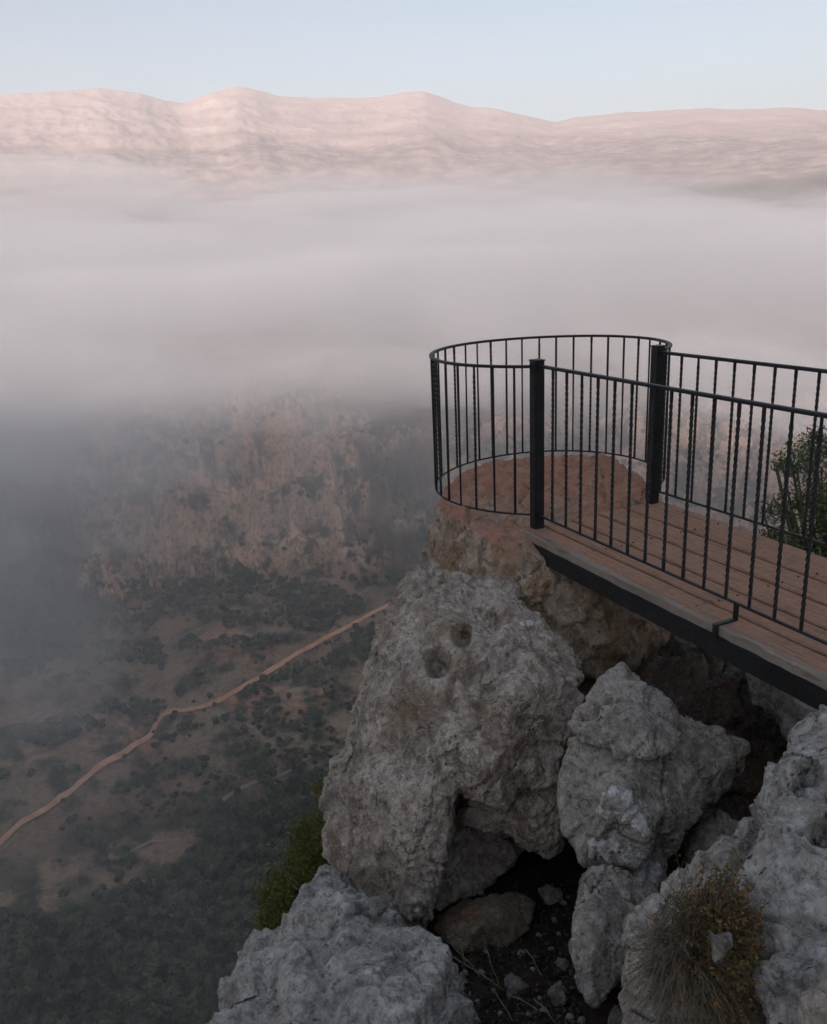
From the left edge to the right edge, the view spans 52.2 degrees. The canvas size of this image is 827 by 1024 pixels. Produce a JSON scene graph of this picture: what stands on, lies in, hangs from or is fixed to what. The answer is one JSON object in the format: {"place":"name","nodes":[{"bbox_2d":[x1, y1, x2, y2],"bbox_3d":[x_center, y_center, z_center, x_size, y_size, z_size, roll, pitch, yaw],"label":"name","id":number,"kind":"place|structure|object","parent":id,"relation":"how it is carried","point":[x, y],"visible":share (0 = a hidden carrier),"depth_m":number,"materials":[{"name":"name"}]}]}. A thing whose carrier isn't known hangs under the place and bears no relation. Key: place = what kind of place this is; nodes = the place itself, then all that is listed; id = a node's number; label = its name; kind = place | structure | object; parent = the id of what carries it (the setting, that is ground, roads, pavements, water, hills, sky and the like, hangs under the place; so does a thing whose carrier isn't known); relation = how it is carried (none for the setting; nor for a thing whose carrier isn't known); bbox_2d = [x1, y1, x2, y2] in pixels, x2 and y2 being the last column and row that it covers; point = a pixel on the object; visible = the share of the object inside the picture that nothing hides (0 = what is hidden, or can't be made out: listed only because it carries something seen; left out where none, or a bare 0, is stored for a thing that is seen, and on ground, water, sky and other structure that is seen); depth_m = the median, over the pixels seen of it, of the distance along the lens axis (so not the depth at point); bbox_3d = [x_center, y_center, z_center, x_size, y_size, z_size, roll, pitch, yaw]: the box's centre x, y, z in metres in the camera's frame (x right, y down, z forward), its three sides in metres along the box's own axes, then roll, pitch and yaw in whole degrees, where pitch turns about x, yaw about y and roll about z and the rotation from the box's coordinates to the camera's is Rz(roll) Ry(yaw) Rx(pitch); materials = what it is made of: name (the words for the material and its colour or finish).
{"place":"outdoors","nodes":[
{"label":"outdoors","id":0,"kind":"place"},
{"bbox_2d":[105,838,178,873],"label":"path","id":1,"kind":"structure","parent":0,"point":[144,844],"depth_m":449.46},
{"bbox_2d":[0,603,387,844],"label":"road","id":2,"kind":"structure","parent":0,"point":[68,792],"depth_m":520.74,"materials":[{"name":"soil"}]},
{"bbox_2d":[222,730,346,800],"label":"path","id":3,"kind":"structure","parent":0,"point":[255,781],"depth_m":489.86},
{"bbox_2d":[250,778,330,930],"bbox_3d":[-0.849,3.693,8.190,1.182,1.996,2.044,-12,19,-27],"label":"shrub","id":4,"kind":"object","parent":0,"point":[305,870],"visible":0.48,"depth_m":8.40,"materials":[{"name":"green plant"}]},
{"bbox_2d":[0,86,826,1022],"bbox_3d":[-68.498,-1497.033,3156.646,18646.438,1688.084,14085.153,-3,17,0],"label":"terrain","id":5,"kind":"structure","parent":0,"point":[214,252],"depth_m":866.23,"materials":[{"name":"soil"}]},
{"bbox_2d":[58,886,69,896],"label":"hillside tree","id":6,"kind":"object","parent":5,"relation":"on","point":[64,892],"visible":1,"depth_m":413.36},
{"bbox_2d":[65,815,75,823],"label":"hillside tree","id":7,"kind":"object","parent":5,"relation":"on","point":[70,819],"visible":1,"depth_m":455.16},
{"bbox_2d":[78,875,87,883],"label":"hillside tree","id":8,"kind":"object","parent":5,"relation":"on","point":[82,879],"visible":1,"depth_m":422.29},
{"bbox_2d":[91,890,100,897],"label":"hillside tree","id":9,"kind":"object","parent":5,"relation":"on","point":[94,894],"visible":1,"depth_m":414.39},
{"bbox_2d":[96,888,109,897],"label":"hillside tree","id":10,"kind":"object","parent":5,"relation":"on","point":[102,892],"visible":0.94,"depth_m":413.69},
{"bbox_2d":[99,883,107,889],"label":"hillside tree","id":11,"kind":"object","parent":5,"relation":"on","point":[103,886],"visible":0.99,"depth_m":417.79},
{"bbox_2d":[97,857,110,865],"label":"hillside tree","id":12,"kind":"object","parent":5,"relation":"on","point":[106,861],"visible":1,"depth_m":432.96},
{"bbox_2d":[109,786,119,793],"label":"hillside tree","id":13,"kind":"object","parent":5,"relation":"on","point":[114,790],"visible":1,"depth_m":472.66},
{"bbox_2d":[114,874,123,881],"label":"hillside tree","id":14,"kind":"object","parent":5,"relation":"on","point":[118,878],"visible":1,"depth_m":421.77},
{"bbox_2d":[114,871,125,878],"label":"hillside tree","id":15,"kind":"object","parent":5,"relation":"on","point":[119,873],"visible":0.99,"depth_m":424.66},
{"bbox_2d":[116,779,124,787],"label":"hillside tree","id":16,"kind":"object","parent":5,"relation":"on","point":[121,781],"visible":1,"depth_m":478.14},
{"bbox_2d":[115,846,130,856],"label":"hillside tree","id":17,"kind":"object","parent":5,"relation":"on","point":[125,851],"visible":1,"depth_m":438.15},
{"bbox_2d":[117,858,128,866],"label":"hillside tree","id":18,"kind":"object","parent":5,"relation":"on","point":[121,862],"visible":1,"depth_m":432.16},
{"bbox_2d":[123,783,130,791],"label":"hillside tree","id":19,"kind":"object","parent":5,"relation":"on","point":[127,788],"visible":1,"depth_m":478.88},
{"bbox_2d":[122,853,134,860],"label":"hillside tree","id":20,"kind":"object","parent":5,"relation":"on","point":[129,857],"visible":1,"depth_m":435.48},
{"bbox_2d":[126,778,135,785],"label":"hillside tree","id":21,"kind":"object","parent":5,"relation":"on","point":[130,781],"visible":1,"depth_m":483.66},
{"bbox_2d":[130,857,137,863],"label":"hillside tree","id":22,"kind":"object","parent":5,"relation":"on","point":[134,860],"visible":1,"depth_m":435.05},
{"bbox_2d":[128,813,140,823],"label":"hillside tree","id":23,"kind":"object","parent":5,"relation":"on","point":[136,818],"visible":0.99,"depth_m":460.86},
{"bbox_2d":[130,770,138,777],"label":"hillside tree","id":24,"kind":"object","parent":5,"relation":"on","point":[133,773],"visible":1,"depth_m":489.03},
{"bbox_2d":[139,797,152,807],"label":"hillside tree","id":25,"kind":"object","parent":5,"relation":"on","point":[147,801],"visible":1,"depth_m":471.37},
{"bbox_2d":[143,782,151,787],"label":"hillside tree","id":26,"kind":"object","parent":5,"relation":"on","point":[147,785],"visible":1,"depth_m":484.45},
{"bbox_2d":[155,767,168,775],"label":"hillside tree","id":27,"kind":"object","parent":5,"relation":"on","point":[160,770],"visible":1,"depth_m":486.67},
{"bbox_2d":[158,804,165,811],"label":"hillside tree","id":28,"kind":"object","parent":5,"relation":"on","point":[161,808],"visible":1,"depth_m":469.25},
{"bbox_2d":[0,767,327,1023],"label":"forest","id":29,"kind":"object","parent":5,"relation":"on","point":[145,993],"visible":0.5,"depth_m":383.60,"materials":[{"name":"plant"}]},
{"bbox_2d":[167,774,176,779],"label":"hillside tree","id":30,"kind":"object","parent":5,"relation":"on","point":[172,776],"visible":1,"depth_m":483.13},
{"bbox_2d":[169,791,179,798],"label":"hillside tree","id":31,"kind":"object","parent":5,"relation":"on","point":[174,794],"visible":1,"depth_m":473.66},
{"bbox_2d":[181,759,187,769],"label":"hillside tree","id":32,"kind":"object","parent":5,"relation":"on","point":[185,765],"visible":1,"depth_m":485.05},
{"bbox_2d":[179,852,189,859],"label":"hillside tree","id":33,"kind":"object","parent":5,"relation":"on","point":[184,856],"visible":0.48,"depth_m":435.75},
{"bbox_2d":[184,822,193,828],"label":"hillside tree","id":34,"kind":"object","parent":5,"relation":"on","point":[188,825],"visible":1,"depth_m":456.49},
{"bbox_2d":[186,759,193,765],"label":"hillside tree","id":35,"kind":"object","parent":5,"relation":"on","point":[190,762],"visible":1,"depth_m":486.90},
{"bbox_2d":[187,791,195,797],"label":"hillside tree","id":36,"kind":"object","parent":5,"relation":"on","point":[190,794],"visible":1,"depth_m":472.81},
{"bbox_2d":[194,770,203,777],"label":"hillside tree","id":37,"kind":"object","parent":5,"relation":"on","point":[198,773],"visible":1,"depth_m":482.27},
{"bbox_2d":[0,570,404,778],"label":"scrub","id":38,"kind":"object","parent":5,"relation":"on","point":[15,664],"visible":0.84,"depth_m":591.84,"materials":[{"name":"plant"}]},
{"bbox_2d":[199,754,209,761],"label":"hillside tree","id":39,"kind":"object","parent":5,"relation":"on","point":[205,758],"visible":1,"depth_m":488.53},
{"bbox_2d":[201,762,208,768],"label":"hillside tree","id":40,"kind":"object","parent":5,"relation":"on","point":[204,765],"visible":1,"depth_m":485.39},
{"bbox_2d":[210,716,219,723],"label":"hillside tree","id":41,"kind":"object","parent":5,"relation":"on","point":[216,720],"visible":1,"depth_m":518.83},
{"bbox_2d":[216,781,227,789],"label":"hillside tree","id":42,"kind":"object","parent":5,"relation":"on","point":[223,785],"visible":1,"depth_m":476.63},
{"bbox_2d":[220,715,229,721],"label":"hillside tree","id":43,"kind":"object","parent":5,"relation":"on","point":[226,718],"visible":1,"depth_m":520.97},
{"bbox_2d":[223,776,231,783],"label":"hillside tree","id":44,"kind":"object","parent":5,"relation":"on","point":[226,780],"visible":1,"depth_m":479.90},
{"bbox_2d":[234,786,240,794],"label":"hillside tree","id":45,"kind":"object","parent":5,"relation":"on","point":[237,789],"visible":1,"depth_m":474.76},
{"bbox_2d":[235,714,243,721],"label":"hillside tree","id":46,"kind":"object","parent":5,"relation":"on","point":[239,717],"visible":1,"depth_m":522.72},
{"bbox_2d":[240,707,247,712],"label":"hillside tree","id":47,"kind":"object","parent":5,"relation":"on","point":[243,709],"visible":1,"depth_m":528.80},
{"bbox_2d":[240,725,248,732],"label":"hillside tree","id":48,"kind":"object","parent":5,"relation":"on","point":[245,728],"visible":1,"depth_m":513.28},
{"bbox_2d":[254,714,262,721],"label":"hillside tree","id":49,"kind":"object","parent":5,"relation":"on","point":[257,718],"visible":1,"depth_m":519.88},
{"bbox_2d":[256,776,263,783],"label":"hillside tree","id":50,"kind":"object","parent":5,"relation":"on","point":[260,779],"visible":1,"depth_m":481.48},
{"bbox_2d":[257,699,266,704],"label":"hillside tree","id":51,"kind":"object","parent":5,"relation":"on","point":[263,701],"visible":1,"depth_m":536.60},
{"bbox_2d":[264,742,271,748],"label":"hillside tree","id":52,"kind":"object","parent":5,"relation":"on","point":[268,745],"visible":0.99,"depth_m":499.64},
{"bbox_2d":[265,749,273,755],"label":"hillside tree","id":53,"kind":"object","parent":5,"relation":"on","point":[269,752],"visible":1,"depth_m":494.86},
{"bbox_2d":[265,720,276,729],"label":"hillside tree","id":54,"kind":"object","parent":5,"relation":"on","point":[270,724],"visible":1,"depth_m":514.27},
{"bbox_2d":[266,768,276,776],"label":"hillside tree","id":55,"kind":"object","parent":5,"relation":"on","point":[273,772],"visible":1,"depth_m":485.43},
{"bbox_2d":[267,729,275,736],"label":"hillside tree","id":56,"kind":"object","parent":5,"relation":"on","point":[272,733],"visible":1,"depth_m":508.68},
{"bbox_2d":[269,707,276,714],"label":"hillside tree","id":57,"kind":"object","parent":5,"relation":"on","point":[272,711],"visible":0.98,"depth_m":527.48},
{"bbox_2d":[271,716,279,722],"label":"hillside tree","id":58,"kind":"object","parent":5,"relation":"on","point":[276,719],"visible":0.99,"depth_m":522.93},
{"bbox_2d":[274,695,280,702],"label":"hillside tree","id":59,"kind":"object","parent":5,"relation":"on","point":[277,699],"visible":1,"depth_m":541.10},
{"bbox_2d":[274,705,282,711],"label":"hillside tree","id":60,"kind":"object","parent":5,"relation":"on","point":[279,708],"visible":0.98,"depth_m":533.49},
{"bbox_2d":[281,736,292,745],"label":"hillside tree","id":61,"kind":"object","parent":5,"relation":"on","point":[285,742],"visible":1,"depth_m":503.51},
{"bbox_2d":[295,747,303,753],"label":"hillside tree","id":62,"kind":"object","parent":5,"relation":"on","point":[300,750],"visible":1,"depth_m":501.10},
{"bbox_2d":[300,733,308,740],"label":"hillside tree","id":63,"kind":"object","parent":5,"relation":"on","point":[304,736],"visible":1,"depth_m":508.97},
{"bbox_2d":[303,720,311,726],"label":"hillside tree","id":64,"kind":"object","parent":5,"relation":"on","point":[306,723],"visible":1,"depth_m":520.20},
{"bbox_2d":[307,725,315,731],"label":"hillside tree","id":65,"kind":"object","parent":5,"relation":"on","point":[311,728],"visible":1,"depth_m":516.32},
{"bbox_2d":[309,744,317,750],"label":"hillside tree","id":66,"kind":"object","parent":5,"relation":"on","point":[312,747],"visible":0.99,"depth_m":506.57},
{"bbox_2d":[311,750,319,757],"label":"hillside tree","id":67,"kind":"object","parent":5,"relation":"on","point":[315,753],"visible":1,"depth_m":502.05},
{"bbox_2d":[320,751,327,758],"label":"hillside tree","id":68,"kind":"object","parent":5,"relation":"on","point":[323,753],"visible":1,"depth_m":503.35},
{"bbox_2d":[324,745,331,750],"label":"hillside tree","id":69,"kind":"object","parent":5,"relation":"on","point":[327,747],"visible":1,"depth_m":509.22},
{"bbox_2d":[326,725,334,733],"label":"hillside tree","id":70,"kind":"object","parent":5,"relation":"on","point":[331,729],"visible":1,"depth_m":516.00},
{"bbox_2d":[329,675,338,682],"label":"hillside tree","id":71,"kind":"object","parent":5,"relation":"on","point":[333,678],"visible":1,"depth_m":554.71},
{"bbox_2d":[340,686,348,692],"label":"hillside tree","id":72,"kind":"object","parent":5,"relation":"on","point":[344,689],"visible":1,"depth_m":548.31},
{"bbox_2d":[0,367,826,584],"bbox_3d":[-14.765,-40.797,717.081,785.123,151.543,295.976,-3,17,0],"label":"cliff scrub","id":73,"kind":"object","parent":5,"relation":"on","point":[35,534],"visible":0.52,"depth_m":690.29,"materials":[{"name":"plant"}]},
{"bbox_2d":[426,831,687,1023],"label":"ground","id":74,"kind":"structure","parent":0,"point":[562,865],"depth_m":3.99,"materials":[{"name":"soil"}]},
{"bbox_2d":[207,886,474,1023],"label":"boulder","id":75,"kind":"object","parent":74,"relation":"on","point":[332,956],"visible":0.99,"depth_m":3.15,"materials":[{"name":"stone"}]},
{"bbox_2d":[288,864,351,913],"bbox_3d":[-0.469,2.001,4.137,0.455,0.472,1.169,-3,17,0],"label":"boulder","id":76,"kind":"object","parent":75,"relation":"on","point":[327,876],"visible":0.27,"depth_m":4.11,"materials":[{"name":"stone"}]},
{"bbox_2d":[360,896,389,917],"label":"stone","id":77,"kind":"object","parent":75,"relation":"on","point":[376,906],"visible":1,"depth_m":3.39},
{"bbox_2d":[318,562,585,928],"bbox_3d":[0.213,1.412,5.115,1.514,2.018,2.173,-3,17,0],"label":"boulder","id":78,"kind":"object","parent":74,"relation":"on","point":[439,790],"visible":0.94,"depth_m":4.46,"materials":[{"name":"grey stone"}]},
{"bbox_2d":[459,973,468,984],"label":"stone","id":79,"kind":"object","parent":74,"relation":"on","point":[463,978],"visible":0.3,"depth_m":3.72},
{"bbox_2d":[473,1007,480,1023],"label":"stone","id":80,"kind":"object","parent":74,"relation":"on","point":[477,1020],"visible":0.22,"depth_m":3.27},
{"bbox_2d":[477,969,485,977],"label":"stone","id":81,"kind":"object","parent":74,"relation":"on","point":[481,971],"visible":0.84,"depth_m":3.78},
{"bbox_2d":[434,892,535,954],"bbox_3d":[0.373,2.090,4.347,0.546,0.478,0.697,-3,17,0],"label":"rock","id":82,"kind":"object","parent":74,"relation":"on","point":[466,925],"visible":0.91,"depth_m":4.17,"materials":[{"name":"brown stone"}]},
{"bbox_2d":[483,943,498,983],"bbox_3d":[0.348,2.048,3.850,0.011,0.120,0.372,-4,17,-6],"label":"twig","id":83,"kind":"object","parent":74,"relation":"on","point":[490,961],"visible":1,"depth_m":3.84,"materials":[{"name":"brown wood"}]},
{"bbox_2d":[492,989,512,1021],"bbox_3d":[0.362,2.011,3.446,0.010,0.123,0.271,-6,17,-11],"label":"twig","id":84,"kind":"object","parent":74,"relation":"on","point":[494,991],"visible":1,"depth_m":3.46,"materials":[{"name":"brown wood"}]},
{"bbox_2d":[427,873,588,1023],"bbox_3d":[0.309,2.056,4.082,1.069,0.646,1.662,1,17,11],"label":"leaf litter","id":85,"kind":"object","parent":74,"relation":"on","point":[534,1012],"visible":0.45,"depth_m":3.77,"materials":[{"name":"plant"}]},
{"bbox_2d":[441,936,478,971],"bbox_3d":[0.217,2.075,3.957,0.011,0.137,0.396,-10,19,-23],"label":"twig","id":86,"kind":"object","parent":85,"relation":"on","point":[457,951],"visible":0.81,"depth_m":3.98,"materials":[{"name":"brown wood"}]},
{"bbox_2d":[452,956,506,992],"bbox_3d":[0.276,2.049,3.754,0.009,0.074,0.385,-16,22,-38],"label":"twig","id":87,"kind":"object","parent":85,"relation":"on","point":[476,971],"visible":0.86,"depth_m":3.74,"materials":[{"name":"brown wood"}]},
{"bbox_2d":[504,972,528,999],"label":"stone","id":88,"kind":"object","parent":74,"relation":"on","point":[516,986],"visible":0.88,"depth_m":3.58,"materials":[{"name":"stone"}]},
{"bbox_2d":[512,996,537,1010],"bbox_3d":[0.451,1.989,3.417,0.011,0.034,0.132,-17,22,-39],"label":"twig","id":89,"kind":"object","parent":74,"relation":"on","point":[519,998],"visible":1,"depth_m":3.42,"materials":[{"name":"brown wood"}]},
{"bbox_2d":[525,949,541,975],"bbox_3d":[0.540,2.023,3.793,0.012,0.042,0.192,-6,17,-12],"label":"twig","id":90,"kind":"object","parent":74,"relation":"on","point":[526,950],"visible":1,"depth_m":3.80,"materials":[{"name":"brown wood"}]},
{"bbox_2d":[420,453,669,789],"bbox_3d":[1.067,2.582,6.642,3.260,5.932,2.413,-3,17,0],"label":"rock pinnacle","id":91,"kind":"object","parent":74,"relation":"on","point":[600,634],"visible":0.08,"depth_m":5.56,"materials":[{"name":"stone"}]},
{"bbox_2d":[534,998,555,1022],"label":"twig","id":92,"kind":"object","parent":74,"relation":"on","point":[542,1006],"visible":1,"depth_m":3.37,"materials":[{"name":"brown wood"}]},
{"bbox_2d":[538,884,562,904],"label":"stone","id":93,"kind":"object","parent":74,"relation":"on","point":[550,895],"visible":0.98,"depth_m":4.57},
{"bbox_2d":[547,980,566,1006],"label":"stone","id":94,"kind":"object","parent":74,"relation":"on","point":[557,993],"visible":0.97,"depth_m":3.43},
{"bbox_2d":[554,957,568,970],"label":"stone","id":95,"kind":"object","parent":74,"relation":"on","point":[562,964],"visible":1,"depth_m":3.82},
{"bbox_2d":[565,1013,572,1021],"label":"stone","id":96,"kind":"object","parent":74,"relation":"on","point":[568,1016],"visible":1,"depth_m":3.32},
{"bbox_2d":[577,1016,585,1023],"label":"stone","id":97,"kind":"object","parent":74,"relation":"on","point":[581,1020],"visible":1,"depth_m":3.29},
{"bbox_2d":[568,864,659,1008],"bbox_3d":[0.856,1.767,3.555,0.381,0.522,0.895,2,18,14],"label":"boulder","id":98,"kind":"object","parent":74,"relation":"on","point":[610,898],"visible":0.84,"depth_m":3.33,"materials":[{"name":"white stone"}]},
{"bbox_2d":[607,1005,622,1023],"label":"stone","id":99,"kind":"object","parent":74,"relation":"on","point":[615,1014],"visible":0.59,"depth_m":3.24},
{"bbox_2d":[556,662,750,891],"bbox_3d":[1.136,1.224,4.086,0.734,1.092,1.244,13,23,41],"label":"boulder","id":100,"kind":"object","parent":74,"relation":"on","point":[646,773],"visible":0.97,"depth_m":3.73,"materials":[{"name":"white stone"}]},
{"bbox_2d":[684,808,737,864],"bbox_3d":[1.445,1.593,4.069,0.253,0.370,0.683,5,19,22],"label":"rock","id":101,"kind":"object","parent":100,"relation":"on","point":[708,828],"visible":0.44,"depth_m":3.95,"materials":[{"name":"white stone"}]},
{"bbox_2d":[518,501,826,709],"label":"footbridge","id":102,"kind":"object","parent":74,"relation":"on","point":[790,662],"visible":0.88,"depth_m":4.49,"materials":[{"name":"brown wood"}]},
{"bbox_2d":[429,335,826,644],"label":"railing","id":103,"kind":"object","parent":102,"relation":"on","point":[657,398],"visible":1,"depth_m":5.13,"materials":[{"name":"metal"}]},
{"bbox_2d":[618,835,766,1023],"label":"boulder","id":104,"kind":"object","parent":74,"relation":"on","point":[722,847],"visible":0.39,"depth_m":2.61,"materials":[{"name":"white stone"}]},
{"bbox_2d":[594,836,776,1023],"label":"dry bush","id":105,"kind":"object","parent":104,"relation":"on","point":[730,972],"visible":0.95,"depth_m":2.33,"materials":[{"name":"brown plant"}]},
{"bbox_2d":[709,930,732,962],"bbox_3d":[0.806,1.135,2.207,0.068,0.102,0.041,-7,18,-14],"label":"stone chip","id":106,"kind":"object","parent":105,"relation":"in","point":[721,944],"visible":1,"depth_m":2.20,"materials":[{"name":"stone"}]},
{"bbox_2d":[640,632,787,834],"bbox_3d":[2.220,1.595,5.446,1.593,1.548,1.977,-3,17,0],"label":"boulder","id":107,"kind":"object","parent":74,"relation":"on","point":[693,681],"visible":0.33,"depth_m":4.99,"materials":[{"name":"stone"}]},
{"bbox_2d":[733,704,826,1023],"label":"boulder","id":108,"kind":"object","parent":74,"relation":"on","point":[782,830],"visible":0.81,"depth_m":2.46,"materials":[{"name":"stone"}]},
{"bbox_2d":[795,978,826,1023],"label":"rock","id":109,"kind":"object","parent":108,"relation":"on","point":[812,1006],"visible":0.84,"depth_m":2.07,"materials":[{"name":"grey stone"}]},
{"bbox_2d":[744,671,816,742],"bbox_3d":[2.440,1.216,5.037,0.899,0.768,1.472,5,19,24],"label":"boulder","id":110,"kind":"object","parent":74,"relation":"on","point":[786,711],"visible":0.37,"depth_m":4.74,"materials":[{"name":"white stone"}]},
{"bbox_2d":[758,425,826,557],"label":"tree","id":111,"kind":"object","parent":74,"relation":"on","point":[819,525],"visible":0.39,"depth_m":9.05,"materials":[{"name":"green plant"}]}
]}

